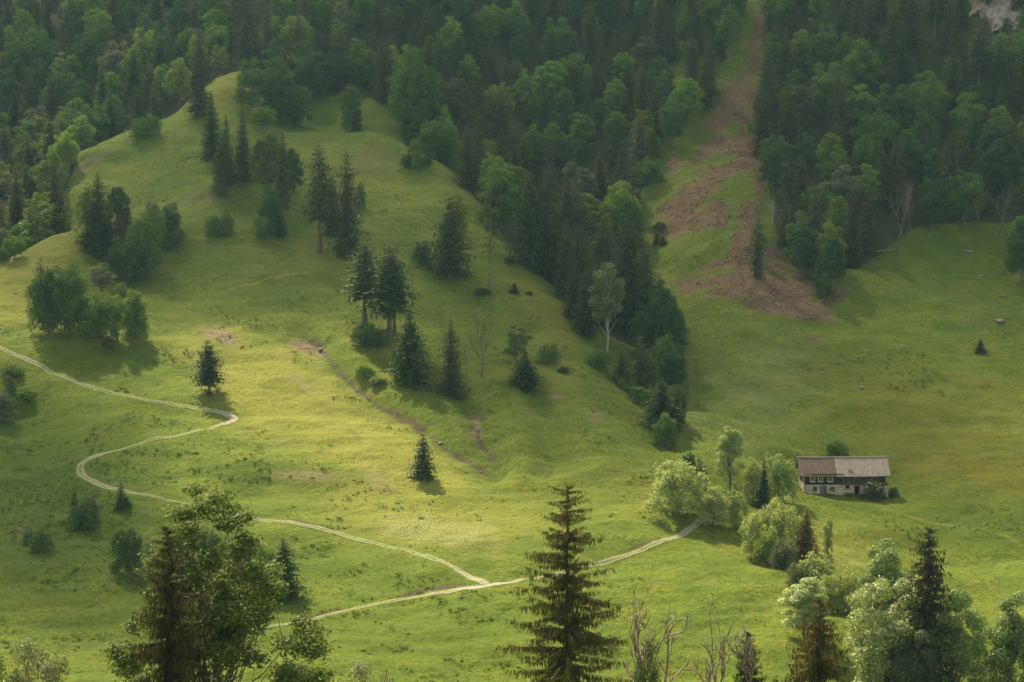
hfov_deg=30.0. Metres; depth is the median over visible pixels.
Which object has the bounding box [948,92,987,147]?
broadleaf tree
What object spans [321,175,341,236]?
spruce tree
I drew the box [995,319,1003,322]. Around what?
boulder
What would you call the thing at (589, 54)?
spruce tree
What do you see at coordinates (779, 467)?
broadleaf tree
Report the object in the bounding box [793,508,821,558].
spruce tree
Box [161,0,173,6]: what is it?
spruce tree
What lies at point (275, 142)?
broadleaf tree
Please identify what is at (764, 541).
bush
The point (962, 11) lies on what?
spruce tree
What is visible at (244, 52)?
spruce tree
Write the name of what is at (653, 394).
bush
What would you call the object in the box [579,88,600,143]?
spruce tree
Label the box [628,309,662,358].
broadleaf tree
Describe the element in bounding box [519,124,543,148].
broadleaf tree
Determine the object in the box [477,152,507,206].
broadleaf tree
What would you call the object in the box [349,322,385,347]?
bush
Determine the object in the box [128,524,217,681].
spruce tree
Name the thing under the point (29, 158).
spruce tree
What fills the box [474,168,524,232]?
broadleaf tree
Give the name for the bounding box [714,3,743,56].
broadleaf tree
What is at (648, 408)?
bush
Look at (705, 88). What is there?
spruce tree
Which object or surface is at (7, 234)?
broadleaf tree
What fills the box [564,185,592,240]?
spruce tree
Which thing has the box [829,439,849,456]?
bush
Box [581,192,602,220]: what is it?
broadleaf tree
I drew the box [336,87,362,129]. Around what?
broadleaf tree
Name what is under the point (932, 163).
broadleaf tree
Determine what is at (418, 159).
bush
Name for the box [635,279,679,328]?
broadleaf tree
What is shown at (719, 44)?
broadleaf tree
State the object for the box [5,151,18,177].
spruce tree
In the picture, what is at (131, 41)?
broadleaf tree
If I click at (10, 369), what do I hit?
bush
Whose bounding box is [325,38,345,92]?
spruce tree
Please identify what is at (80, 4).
broadleaf tree
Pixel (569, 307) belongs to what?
spruce tree
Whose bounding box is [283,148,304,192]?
broadleaf tree
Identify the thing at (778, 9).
broadleaf tree
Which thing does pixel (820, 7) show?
broadleaf tree
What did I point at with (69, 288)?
broadleaf tree
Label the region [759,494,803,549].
bush
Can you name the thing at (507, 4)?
spruce tree
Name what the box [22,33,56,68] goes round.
broadleaf tree
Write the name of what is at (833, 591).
bush
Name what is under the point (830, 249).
broadleaf tree
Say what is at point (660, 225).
bush
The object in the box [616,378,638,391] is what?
bush
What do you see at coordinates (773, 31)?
spruce tree
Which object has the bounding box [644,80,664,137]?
spruce tree
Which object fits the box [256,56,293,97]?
broadleaf tree
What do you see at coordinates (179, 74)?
broadleaf tree
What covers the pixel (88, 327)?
broadleaf tree
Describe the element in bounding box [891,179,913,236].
spruce tree
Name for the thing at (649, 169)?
bush
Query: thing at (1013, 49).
broadleaf tree
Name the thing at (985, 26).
spruce tree
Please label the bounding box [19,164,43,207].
broadleaf tree
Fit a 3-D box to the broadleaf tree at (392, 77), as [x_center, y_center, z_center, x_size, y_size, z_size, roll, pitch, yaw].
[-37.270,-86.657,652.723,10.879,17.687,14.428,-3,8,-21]
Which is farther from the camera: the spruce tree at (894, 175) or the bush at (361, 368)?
the spruce tree at (894, 175)
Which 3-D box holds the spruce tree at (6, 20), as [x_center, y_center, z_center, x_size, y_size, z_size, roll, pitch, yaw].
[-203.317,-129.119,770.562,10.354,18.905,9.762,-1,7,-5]
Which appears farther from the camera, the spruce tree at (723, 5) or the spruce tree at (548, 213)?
the spruce tree at (723, 5)
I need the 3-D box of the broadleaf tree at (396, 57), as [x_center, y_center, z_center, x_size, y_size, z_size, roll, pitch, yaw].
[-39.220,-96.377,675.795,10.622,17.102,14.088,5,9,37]
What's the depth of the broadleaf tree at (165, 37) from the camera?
686.40 m
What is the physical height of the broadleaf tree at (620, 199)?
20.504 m
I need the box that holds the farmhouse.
[794,456,890,496]
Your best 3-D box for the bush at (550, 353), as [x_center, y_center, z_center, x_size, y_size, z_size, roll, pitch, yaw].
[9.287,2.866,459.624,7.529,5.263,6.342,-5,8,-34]
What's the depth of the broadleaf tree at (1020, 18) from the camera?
665.99 m
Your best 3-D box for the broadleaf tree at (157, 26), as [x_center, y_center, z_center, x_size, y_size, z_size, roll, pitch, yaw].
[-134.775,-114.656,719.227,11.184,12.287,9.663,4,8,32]
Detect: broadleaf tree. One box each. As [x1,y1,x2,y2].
[0,40,34,79]
[0,68,21,110]
[0,112,10,143]
[0,127,15,164]
[0,160,18,205]
[0,170,19,211]
[0,226,12,243]
[1,25,18,52]
[1,235,26,259]
[1,376,16,403]
[8,119,42,162]
[9,135,33,173]
[9,225,42,254]
[11,0,36,24]
[11,132,44,174]
[13,8,37,38]
[16,24,37,48]
[17,198,67,240]
[19,105,47,131]
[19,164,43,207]
[19,167,45,194]
[22,27,52,64]
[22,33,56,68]
[24,266,60,333]
[30,149,68,198]
[30,191,49,228]
[33,115,48,161]
[34,118,76,159]
[36,257,91,332]
[37,73,71,114]
[48,51,84,81]
[48,131,80,171]
[54,106,67,134]
[55,98,92,125]
[56,0,67,10]
[58,108,85,151]
[59,70,77,93]
[60,0,92,32]
[61,290,110,338]
[62,269,75,313]
[64,29,108,79]
[64,80,94,108]
[64,115,96,150]
[75,187,96,226]
[80,105,111,142]
[82,7,112,32]
[83,0,105,28]
[83,263,117,295]
[87,48,110,80]
[89,100,108,128]
[91,23,116,55]
[91,291,138,340]
[92,71,126,102]
[95,95,131,133]
[95,474,341,681]
[96,41,136,82]
[99,336,114,353]
[101,236,150,282]
[105,186,130,235]
[108,217,136,245]
[113,282,129,297]
[115,47,146,88]
[120,288,150,337]
[122,0,147,34]
[122,29,137,49]
[125,204,169,276]
[131,26,161,77]
[133,11,153,38]
[140,199,163,233]
[143,20,169,42]
[146,27,178,67]
[153,64,171,99]
[156,201,186,250]
[161,0,202,37]
[161,57,191,103]
[163,525,190,577]
[173,26,205,67]
[184,35,209,69]
[191,528,226,580]
[197,0,223,21]
[201,9,231,44]
[203,23,229,51]
[207,0,232,25]
[209,45,229,76]
[211,146,229,183]
[222,533,252,586]
[231,58,272,113]
[238,542,279,593]
[246,135,279,197]
[249,106,278,129]
[250,130,287,173]
[254,183,287,243]
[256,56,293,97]
[260,38,284,70]
[261,70,295,118]
[263,15,285,46]
[269,0,293,21]
[270,94,303,125]
[276,14,318,57]
[277,16,283,41]
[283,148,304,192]
[284,40,326,83]
[287,7,299,24]
[287,55,324,97]
[289,85,314,126]
[313,0,336,33]
[328,18,349,53]
[329,52,360,91]
[331,0,358,41]
[335,0,356,16]
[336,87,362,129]
[349,38,366,76]
[350,47,379,90]
[352,0,378,28]
[383,46,398,71]
[385,61,408,102]
[386,72,422,125]
[387,44,413,75]
[387,45,432,132]
[402,108,426,146]
[413,66,442,130]
[416,117,457,161]
[419,73,448,114]
[420,32,450,70]
[429,122,460,170]
[430,4,445,38]
[431,105,457,137]
[436,16,463,63]
[444,78,474,124]
[446,192,468,236]
[448,36,466,77]
[451,140,468,173]
[457,54,480,90]
[472,4,507,39]
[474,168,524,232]
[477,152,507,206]
[482,82,516,118]
[483,139,498,164]
[484,0,500,10]
[484,167,498,210]
[500,325,533,367]
[501,0,530,32]
[505,59,528,89]
[507,16,530,45]
[507,164,526,217]
[508,33,530,62]
[510,68,536,111]
[516,130,542,172]
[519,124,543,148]
[522,94,541,123]
[531,60,569,110]
[537,122,572,166]
[540,17,578,59]
[551,91,574,131]
[555,51,594,103]
[560,162,579,196]
[567,112,596,157]
[569,167,600,215]
[571,141,592,169]
[580,14,598,37]
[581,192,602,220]
[585,211,616,241]
[590,99,609,132]
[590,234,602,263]
[598,178,645,242]
[602,78,629,116]
[602,111,631,141]
[610,53,635,83]
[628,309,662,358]
[629,36,658,69]
[630,109,655,145]
[631,625,661,681]
[632,0,651,32]
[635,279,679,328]
[635,353,659,389]
[640,127,662,161]
[643,57,676,99]
[643,287,685,355]
[649,333,679,384]
[653,69,671,108]
[658,344,687,389]
[659,97,689,146]
[661,300,688,345]
[668,77,707,122]
[675,15,696,42]
[681,38,700,62]
[690,457,708,498]
[697,0,721,36]
[704,32,727,66]
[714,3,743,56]
[714,426,746,490]
[721,0,750,15]
[741,457,762,500]
[746,115,776,132]
[749,226,769,259]
[752,89,772,118]
[754,450,802,500]
[756,134,793,168]
[756,146,785,187]
[757,0,793,32]
[760,33,781,70]
[777,84,810,120]
[778,577,830,636]
[781,69,808,93]
[782,29,813,70]
[782,85,815,139]
[782,210,818,271]
[787,235,810,278]
[792,132,817,169]
[796,186,835,231]
[805,34,828,75]
[807,0,830,32]
[808,61,854,114]
[809,220,847,271]
[814,271,834,300]
[815,132,850,179]
[817,23,838,58]
[818,164,866,210]
[819,151,849,196]
[819,237,847,284]
[820,195,849,239]
[820,516,834,570]
[827,62,852,95]
[831,31,856,69]
[840,37,885,91]
[841,575,933,681]
[843,84,875,123]
[847,111,903,166]
[850,134,884,181]
[855,163,882,205]
[858,537,911,642]
[862,40,891,76]
[867,83,913,126]
[867,108,884,133]
[887,629,943,681]
[888,128,926,178]
[903,70,945,113]
[907,108,941,166]
[914,81,953,134]
[915,177,948,228]
[922,148,946,187]
[924,585,991,681]
[939,56,962,82]
[945,169,987,227]
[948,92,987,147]
[960,83,992,116]
[965,34,992,68]
[973,123,1004,181]
[977,589,1023,681]
[982,105,1014,139]
[982,139,1023,198]
[985,31,1023,81]
[1002,218,1023,284]
[1007,216,1023,253]
[1012,116,1023,153]
[1013,7,1023,33]
[1013,24,1023,42]
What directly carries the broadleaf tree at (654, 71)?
on the terrain at (310, 394)
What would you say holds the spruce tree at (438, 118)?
on the terrain at (310, 394)
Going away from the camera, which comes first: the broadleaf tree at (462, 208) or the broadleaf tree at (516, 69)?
the broadleaf tree at (462, 208)
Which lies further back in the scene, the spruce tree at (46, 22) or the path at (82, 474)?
the spruce tree at (46, 22)
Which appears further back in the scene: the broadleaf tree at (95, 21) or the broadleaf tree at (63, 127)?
the broadleaf tree at (95, 21)
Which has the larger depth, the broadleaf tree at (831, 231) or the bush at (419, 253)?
the broadleaf tree at (831, 231)
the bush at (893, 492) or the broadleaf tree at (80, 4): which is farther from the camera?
the broadleaf tree at (80, 4)
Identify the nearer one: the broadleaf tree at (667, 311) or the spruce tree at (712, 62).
the broadleaf tree at (667, 311)
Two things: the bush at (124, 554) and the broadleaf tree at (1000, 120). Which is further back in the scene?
the broadleaf tree at (1000, 120)
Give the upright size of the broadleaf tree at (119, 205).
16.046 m
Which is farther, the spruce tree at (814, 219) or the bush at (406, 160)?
the bush at (406, 160)
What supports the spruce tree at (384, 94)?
on the terrain at (310, 394)
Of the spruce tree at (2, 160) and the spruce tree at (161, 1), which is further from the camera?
the spruce tree at (161, 1)
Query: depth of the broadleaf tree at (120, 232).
513.40 m
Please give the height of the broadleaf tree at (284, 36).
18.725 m
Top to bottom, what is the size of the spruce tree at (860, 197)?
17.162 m
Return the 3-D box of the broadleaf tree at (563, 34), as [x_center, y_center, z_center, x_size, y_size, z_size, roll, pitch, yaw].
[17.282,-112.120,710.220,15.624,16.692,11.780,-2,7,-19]
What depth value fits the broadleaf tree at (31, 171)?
589.79 m
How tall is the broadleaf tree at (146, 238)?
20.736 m
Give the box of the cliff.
[968,0,1023,32]
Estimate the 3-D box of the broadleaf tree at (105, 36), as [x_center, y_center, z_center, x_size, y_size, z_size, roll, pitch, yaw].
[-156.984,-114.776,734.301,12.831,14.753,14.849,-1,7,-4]
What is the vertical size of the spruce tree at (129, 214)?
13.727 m
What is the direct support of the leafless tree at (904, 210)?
on the terrain at (310, 394)
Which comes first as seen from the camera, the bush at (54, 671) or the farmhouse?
the bush at (54, 671)
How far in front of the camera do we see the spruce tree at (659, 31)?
704.87 m
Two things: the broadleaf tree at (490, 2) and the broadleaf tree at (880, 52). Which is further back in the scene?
the broadleaf tree at (490, 2)
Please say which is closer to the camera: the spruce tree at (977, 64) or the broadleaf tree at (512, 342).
the broadleaf tree at (512, 342)
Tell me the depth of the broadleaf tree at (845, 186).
578.54 m
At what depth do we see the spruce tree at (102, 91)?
662.59 m
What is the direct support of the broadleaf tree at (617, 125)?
on the terrain at (310, 394)
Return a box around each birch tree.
[586,261,628,353]
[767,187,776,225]
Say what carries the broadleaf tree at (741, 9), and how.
on the terrain at (310, 394)
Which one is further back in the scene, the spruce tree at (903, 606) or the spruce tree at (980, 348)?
the spruce tree at (980, 348)
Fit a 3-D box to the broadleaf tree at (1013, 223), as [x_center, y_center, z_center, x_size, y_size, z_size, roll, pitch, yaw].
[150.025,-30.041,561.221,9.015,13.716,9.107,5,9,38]
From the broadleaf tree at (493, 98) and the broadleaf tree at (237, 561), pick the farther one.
the broadleaf tree at (493, 98)
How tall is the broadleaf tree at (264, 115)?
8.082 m
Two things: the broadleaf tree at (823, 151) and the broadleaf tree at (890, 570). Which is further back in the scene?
the broadleaf tree at (823, 151)
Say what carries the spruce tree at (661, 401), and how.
on the terrain at (310, 394)
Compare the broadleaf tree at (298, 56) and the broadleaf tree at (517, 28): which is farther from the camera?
the broadleaf tree at (517, 28)
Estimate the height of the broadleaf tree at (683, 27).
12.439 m
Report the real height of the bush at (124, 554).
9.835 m
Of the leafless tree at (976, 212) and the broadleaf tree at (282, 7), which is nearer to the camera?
the leafless tree at (976, 212)
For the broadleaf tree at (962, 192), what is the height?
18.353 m
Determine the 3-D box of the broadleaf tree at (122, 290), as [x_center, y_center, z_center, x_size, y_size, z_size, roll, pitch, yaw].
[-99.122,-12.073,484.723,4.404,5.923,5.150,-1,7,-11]
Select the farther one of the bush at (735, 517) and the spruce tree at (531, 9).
the spruce tree at (531, 9)
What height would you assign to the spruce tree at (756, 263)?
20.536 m
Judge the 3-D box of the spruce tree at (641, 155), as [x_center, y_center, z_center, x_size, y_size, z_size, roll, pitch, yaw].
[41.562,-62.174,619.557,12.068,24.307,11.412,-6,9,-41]
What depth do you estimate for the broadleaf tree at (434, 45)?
682.88 m
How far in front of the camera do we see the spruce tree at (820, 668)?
138.80 m
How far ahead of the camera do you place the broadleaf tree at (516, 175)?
586.67 m
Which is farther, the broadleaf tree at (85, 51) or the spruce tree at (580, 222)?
the broadleaf tree at (85, 51)
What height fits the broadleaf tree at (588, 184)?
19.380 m
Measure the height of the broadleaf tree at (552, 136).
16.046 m
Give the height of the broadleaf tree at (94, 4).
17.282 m
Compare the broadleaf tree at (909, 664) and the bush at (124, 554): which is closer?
the broadleaf tree at (909, 664)
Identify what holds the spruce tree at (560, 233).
on the terrain at (310, 394)
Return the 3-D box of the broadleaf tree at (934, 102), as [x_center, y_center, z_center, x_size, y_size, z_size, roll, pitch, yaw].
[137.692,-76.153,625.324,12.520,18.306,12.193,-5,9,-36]
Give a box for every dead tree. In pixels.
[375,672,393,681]
[622,581,690,681]
[682,597,734,681]
[725,626,757,681]
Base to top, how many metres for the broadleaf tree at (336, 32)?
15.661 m
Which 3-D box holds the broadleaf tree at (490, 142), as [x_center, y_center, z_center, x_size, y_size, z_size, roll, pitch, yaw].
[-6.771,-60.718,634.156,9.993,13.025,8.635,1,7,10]
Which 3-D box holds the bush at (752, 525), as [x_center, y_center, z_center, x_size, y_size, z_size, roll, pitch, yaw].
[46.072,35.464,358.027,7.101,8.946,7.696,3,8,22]
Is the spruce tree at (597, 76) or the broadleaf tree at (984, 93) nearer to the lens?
the broadleaf tree at (984, 93)
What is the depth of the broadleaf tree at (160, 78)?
667.09 m
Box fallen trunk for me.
[873,248,900,252]
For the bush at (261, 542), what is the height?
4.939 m
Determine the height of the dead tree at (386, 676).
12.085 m
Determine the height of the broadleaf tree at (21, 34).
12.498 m
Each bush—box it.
[0,247,10,261]
[0,363,24,376]
[0,391,20,423]
[0,658,31,681]
[4,632,71,681]
[6,386,35,403]
[22,528,33,545]
[27,528,54,553]
[65,500,101,531]
[80,495,98,510]
[106,524,144,576]
[114,496,132,509]
[128,116,147,137]
[131,529,171,576]
[142,113,162,134]
[203,214,223,237]
[210,179,228,195]
[220,213,235,234]
[254,538,269,561]
[273,218,288,233]
[326,656,378,681]
[336,238,357,256]
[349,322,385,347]
[353,364,374,374]
[355,180,366,208]
[368,328,390,346]
[369,377,387,383]
[398,153,412,166]
[406,139,422,158]
[410,150,427,168]
[410,240,432,263]
[420,153,435,164]
[473,288,492,294]
[505,256,515,263]
[534,342,564,363]
[556,366,569,372]
[584,348,613,368]
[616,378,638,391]
[627,386,653,404]
[632,157,665,184]
[635,457,709,517]
[643,387,659,403]
[643,404,654,418]
[651,221,665,229]
[651,410,680,449]
[665,382,687,413]
[669,405,686,428]
[676,452,696,476]
[695,483,731,529]
[723,490,751,527]
[738,509,769,553]
[749,522,778,562]
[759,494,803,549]
[768,538,797,569]
[785,561,809,586]
[796,551,836,588]
[816,573,847,615]
[825,442,834,455]
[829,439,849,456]
[836,567,860,612]
[861,479,886,500]
[888,487,899,497]
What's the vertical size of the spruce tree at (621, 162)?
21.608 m
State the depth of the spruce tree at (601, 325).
497.77 m
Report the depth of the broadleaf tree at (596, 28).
722.57 m
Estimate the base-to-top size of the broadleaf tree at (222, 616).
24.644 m
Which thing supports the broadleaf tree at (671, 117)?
on the terrain at (310, 394)
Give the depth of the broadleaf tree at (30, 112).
661.51 m
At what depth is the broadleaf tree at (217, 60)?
677.71 m
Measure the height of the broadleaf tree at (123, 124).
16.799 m
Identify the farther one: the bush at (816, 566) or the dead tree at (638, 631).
the bush at (816, 566)
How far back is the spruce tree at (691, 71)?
671.79 m
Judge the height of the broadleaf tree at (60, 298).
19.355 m
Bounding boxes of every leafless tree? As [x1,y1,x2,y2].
[464,307,499,375]
[883,180,921,250]
[905,179,913,241]
[970,185,986,232]
[986,179,1017,234]
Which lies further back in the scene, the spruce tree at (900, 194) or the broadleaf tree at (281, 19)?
the broadleaf tree at (281, 19)
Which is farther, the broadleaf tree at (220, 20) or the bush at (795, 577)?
the broadleaf tree at (220, 20)
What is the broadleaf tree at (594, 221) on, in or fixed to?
on the terrain at (310, 394)
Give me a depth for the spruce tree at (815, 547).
341.30 m
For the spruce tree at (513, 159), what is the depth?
626.17 m
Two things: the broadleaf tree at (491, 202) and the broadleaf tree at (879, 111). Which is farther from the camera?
the broadleaf tree at (879, 111)
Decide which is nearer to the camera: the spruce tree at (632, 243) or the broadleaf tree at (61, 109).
the spruce tree at (632, 243)
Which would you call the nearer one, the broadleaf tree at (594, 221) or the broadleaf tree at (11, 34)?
the broadleaf tree at (594, 221)
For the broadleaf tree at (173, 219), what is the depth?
524.24 m
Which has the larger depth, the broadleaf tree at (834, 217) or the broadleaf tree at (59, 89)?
the broadleaf tree at (59, 89)
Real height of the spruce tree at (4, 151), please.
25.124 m
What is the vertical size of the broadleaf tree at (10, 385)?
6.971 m
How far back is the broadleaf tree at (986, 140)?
601.66 m
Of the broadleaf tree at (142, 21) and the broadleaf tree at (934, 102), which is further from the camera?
the broadleaf tree at (142, 21)
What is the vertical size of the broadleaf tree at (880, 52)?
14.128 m
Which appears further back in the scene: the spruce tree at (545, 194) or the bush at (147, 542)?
the spruce tree at (545, 194)
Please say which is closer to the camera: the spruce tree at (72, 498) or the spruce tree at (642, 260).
the spruce tree at (72, 498)
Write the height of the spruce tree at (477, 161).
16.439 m
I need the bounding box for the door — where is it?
[821,486,825,493]
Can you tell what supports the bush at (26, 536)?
on the terrain at (310, 394)
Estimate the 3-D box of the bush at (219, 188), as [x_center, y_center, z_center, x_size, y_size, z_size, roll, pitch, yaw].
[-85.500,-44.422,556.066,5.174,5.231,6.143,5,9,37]
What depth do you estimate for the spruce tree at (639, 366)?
462.16 m
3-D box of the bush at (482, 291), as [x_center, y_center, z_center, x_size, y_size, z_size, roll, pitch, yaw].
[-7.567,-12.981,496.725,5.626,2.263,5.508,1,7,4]
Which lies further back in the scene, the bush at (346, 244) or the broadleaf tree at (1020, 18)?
the broadleaf tree at (1020, 18)
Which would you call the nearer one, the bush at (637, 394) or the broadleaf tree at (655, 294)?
the bush at (637, 394)
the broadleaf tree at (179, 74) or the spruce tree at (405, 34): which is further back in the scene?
the spruce tree at (405, 34)
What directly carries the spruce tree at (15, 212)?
on the terrain at (310, 394)
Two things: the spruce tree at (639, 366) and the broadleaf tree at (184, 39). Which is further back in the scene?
the broadleaf tree at (184, 39)
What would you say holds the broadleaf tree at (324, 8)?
on the terrain at (310, 394)
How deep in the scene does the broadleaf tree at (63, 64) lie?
709.05 m
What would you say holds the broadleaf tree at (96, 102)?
on the terrain at (310, 394)
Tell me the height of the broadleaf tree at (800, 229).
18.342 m
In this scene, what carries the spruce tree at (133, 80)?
on the terrain at (310, 394)
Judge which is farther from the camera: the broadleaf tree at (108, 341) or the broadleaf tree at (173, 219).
the broadleaf tree at (173, 219)
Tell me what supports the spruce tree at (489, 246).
on the terrain at (310, 394)
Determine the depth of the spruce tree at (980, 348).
500.40 m
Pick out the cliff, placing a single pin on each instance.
(999, 13)
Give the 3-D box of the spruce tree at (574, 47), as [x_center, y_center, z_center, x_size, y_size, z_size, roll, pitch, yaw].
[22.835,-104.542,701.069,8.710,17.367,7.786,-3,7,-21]
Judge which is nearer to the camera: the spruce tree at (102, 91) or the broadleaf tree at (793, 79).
the broadleaf tree at (793, 79)
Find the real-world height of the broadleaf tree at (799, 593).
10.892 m
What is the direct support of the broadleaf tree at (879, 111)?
on the terrain at (310, 394)
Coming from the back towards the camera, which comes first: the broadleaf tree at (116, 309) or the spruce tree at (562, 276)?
the spruce tree at (562, 276)
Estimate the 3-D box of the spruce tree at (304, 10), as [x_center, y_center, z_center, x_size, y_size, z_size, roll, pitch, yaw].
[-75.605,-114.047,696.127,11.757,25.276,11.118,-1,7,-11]
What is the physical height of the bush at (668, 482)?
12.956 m
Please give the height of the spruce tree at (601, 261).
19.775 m
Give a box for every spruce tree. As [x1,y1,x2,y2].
[0,0,16,33]
[0,17,11,64]
[0,119,16,180]
[0,153,5,170]
[0,198,12,235]
[0,201,10,232]
[0,222,13,259]
[3,166,27,236]
[5,88,21,137]
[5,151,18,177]
[15,75,43,118]
[16,136,40,194]
[27,257,46,303]
[36,114,60,176]
[38,0,57,38]
[39,161,73,236]
[40,74,59,130]
[65,486,79,521]
[67,173,122,255]
[75,207,118,255]
[90,63,109,111]
[97,87,121,138]
[104,0,119,35]
[107,0,133,50]
[112,32,129,72]
[113,482,127,506]
[120,49,145,105]
[120,203,136,249]
[126,87,146,130]
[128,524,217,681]
[145,0,165,20]
[147,0,166,24]
[149,35,171,73]
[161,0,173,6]
[167,0,185,33]
[173,16,187,59]
[183,1,205,41]
[183,46,213,118]
[186,27,213,85]
[186,340,228,392]
[197,91,222,160]
[218,115,239,184]
[227,16,261,71]
[231,107,257,184]
[267,536,311,603]
[272,127,293,209]
[283,13,311,68]
[290,1,319,51]
[293,144,340,253]
[309,4,321,46]
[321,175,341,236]
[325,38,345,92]
[326,151,369,256]
[335,240,383,325]
[349,94,366,130]
[356,245,420,341]
[371,254,415,335]
[372,39,395,103]
[387,307,433,390]
[394,18,410,54]
[401,45,411,69]
[405,434,438,482]
[422,197,477,285]
[423,41,436,71]
[429,319,468,398]
[430,113,442,127]
[451,125,480,191]
[471,139,484,187]
[473,139,488,189]
[473,191,508,288]
[490,89,512,142]
[493,129,517,196]
[495,483,634,681]
[499,0,519,22]
[504,171,555,281]
[505,352,545,393]
[508,140,525,196]
[510,283,519,293]
[522,0,549,18]
[528,164,565,287]
[536,28,563,93]
[536,93,552,141]
[536,173,554,230]
[541,166,562,204]
[542,0,568,26]
[543,214,572,286]
[551,175,589,244]
[551,217,583,300]
[554,0,577,46]
[555,178,572,217]
[556,227,598,307]
[558,263,588,318]
[564,174,594,243]
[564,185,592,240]
[566,33,581,77]
[568,266,603,337]
[569,195,592,258]
[577,3,604,66]
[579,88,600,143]
[583,217,621,294]
[588,52,608,97]
[590,250,615,316]
[592,151,609,203]
[592,278,613,329]
[595,218,630,293]
[604,209,659,335]
[606,251,618,287]
[607,140,636,200]
[612,351,635,383]
[616,163,635,214]
[618,65,635,107]
[622,223,641,269]
[626,335,654,390]
[627,56,652,118]
[627,112,652,181]
[629,207,646,248]
[632,246,663,294]
[637,378,686,433]
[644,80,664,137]
[646,0,668,52]
[648,0,666,40]
[652,233,659,243]
[657,4,682,63]
[657,235,666,244]
[662,0,676,26]
[680,34,702,87]
[681,0,707,57]
[692,52,721,110]
[699,36,721,95]
[710,0,734,41]
[732,631,768,681]
[746,209,767,279]
[748,86,777,156]
[750,459,773,509]
[752,45,778,102]
[757,5,780,49]
[759,65,782,136]
[768,23,781,60]
[770,198,793,248]
[771,595,852,681]
[772,28,797,88]
[776,149,805,219]
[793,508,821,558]
[801,185,826,266]
[803,0,828,17]
[807,542,822,574]
[809,250,836,296]
[822,81,855,151]
[837,575,846,609]
[839,199,868,268]
[851,182,869,231]
[856,184,881,256]
[877,140,911,208]
[881,527,965,681]
[882,140,908,194]
[890,577,912,664]
[891,19,914,81]
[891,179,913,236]
[920,0,950,34]
[924,0,950,18]
[931,137,967,208]
[944,46,963,108]
[952,131,973,187]
[955,0,974,28]
[965,22,994,90]
[973,339,986,353]
[975,12,992,41]
[983,43,1012,103]
[991,79,1012,132]
[1005,0,1023,10]
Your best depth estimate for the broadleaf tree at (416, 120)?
628.88 m
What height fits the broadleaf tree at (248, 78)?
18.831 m
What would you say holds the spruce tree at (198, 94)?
on the terrain at (310, 394)
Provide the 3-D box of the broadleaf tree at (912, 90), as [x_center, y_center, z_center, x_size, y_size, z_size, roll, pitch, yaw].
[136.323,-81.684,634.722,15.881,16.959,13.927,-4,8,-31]
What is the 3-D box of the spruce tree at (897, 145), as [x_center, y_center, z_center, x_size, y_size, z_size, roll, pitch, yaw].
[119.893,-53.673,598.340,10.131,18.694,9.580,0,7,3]
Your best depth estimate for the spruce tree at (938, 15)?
685.08 m
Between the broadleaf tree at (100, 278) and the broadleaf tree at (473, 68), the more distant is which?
the broadleaf tree at (473, 68)
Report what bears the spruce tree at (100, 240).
on the terrain at (310, 394)
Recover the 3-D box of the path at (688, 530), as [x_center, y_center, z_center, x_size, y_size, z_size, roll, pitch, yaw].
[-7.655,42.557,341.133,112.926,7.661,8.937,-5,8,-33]
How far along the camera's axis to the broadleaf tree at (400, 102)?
639.45 m
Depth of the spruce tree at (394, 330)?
469.01 m
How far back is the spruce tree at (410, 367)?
443.98 m
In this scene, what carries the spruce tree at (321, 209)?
on the terrain at (310, 394)
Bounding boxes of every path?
[0,346,489,585]
[200,518,704,633]
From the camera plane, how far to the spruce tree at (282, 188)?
542.06 m
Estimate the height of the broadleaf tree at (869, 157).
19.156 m
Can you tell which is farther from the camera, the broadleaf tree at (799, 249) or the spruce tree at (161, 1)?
the spruce tree at (161, 1)
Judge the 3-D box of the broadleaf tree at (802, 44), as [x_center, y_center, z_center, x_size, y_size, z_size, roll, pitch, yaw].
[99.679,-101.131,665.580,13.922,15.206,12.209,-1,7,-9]
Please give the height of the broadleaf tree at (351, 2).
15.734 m
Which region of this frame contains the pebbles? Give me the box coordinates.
[305,334,493,471]
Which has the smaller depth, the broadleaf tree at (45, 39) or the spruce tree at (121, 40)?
the spruce tree at (121, 40)
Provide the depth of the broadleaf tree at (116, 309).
462.41 m
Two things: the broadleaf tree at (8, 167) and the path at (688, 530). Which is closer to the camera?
the path at (688, 530)
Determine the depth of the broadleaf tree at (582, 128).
640.32 m
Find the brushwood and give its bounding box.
[654,10,848,340]
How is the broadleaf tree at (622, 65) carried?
on the terrain at (310, 394)
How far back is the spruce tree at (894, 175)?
588.40 m
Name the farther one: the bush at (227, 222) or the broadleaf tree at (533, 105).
the broadleaf tree at (533, 105)
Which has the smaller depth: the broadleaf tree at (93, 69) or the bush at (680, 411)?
the bush at (680, 411)
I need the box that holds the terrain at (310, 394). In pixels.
[0,0,1023,681]
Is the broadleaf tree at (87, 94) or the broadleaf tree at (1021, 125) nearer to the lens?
the broadleaf tree at (1021, 125)
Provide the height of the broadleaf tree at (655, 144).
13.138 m
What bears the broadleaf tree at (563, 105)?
on the terrain at (310, 394)
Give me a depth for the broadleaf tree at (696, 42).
684.91 m
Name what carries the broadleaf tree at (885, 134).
on the terrain at (310, 394)
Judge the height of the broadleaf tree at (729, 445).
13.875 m
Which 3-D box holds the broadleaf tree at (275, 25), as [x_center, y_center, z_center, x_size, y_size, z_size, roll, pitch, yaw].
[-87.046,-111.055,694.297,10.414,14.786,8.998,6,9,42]
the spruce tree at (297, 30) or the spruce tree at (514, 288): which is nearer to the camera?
the spruce tree at (514, 288)
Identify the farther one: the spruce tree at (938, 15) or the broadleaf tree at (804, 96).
the spruce tree at (938, 15)

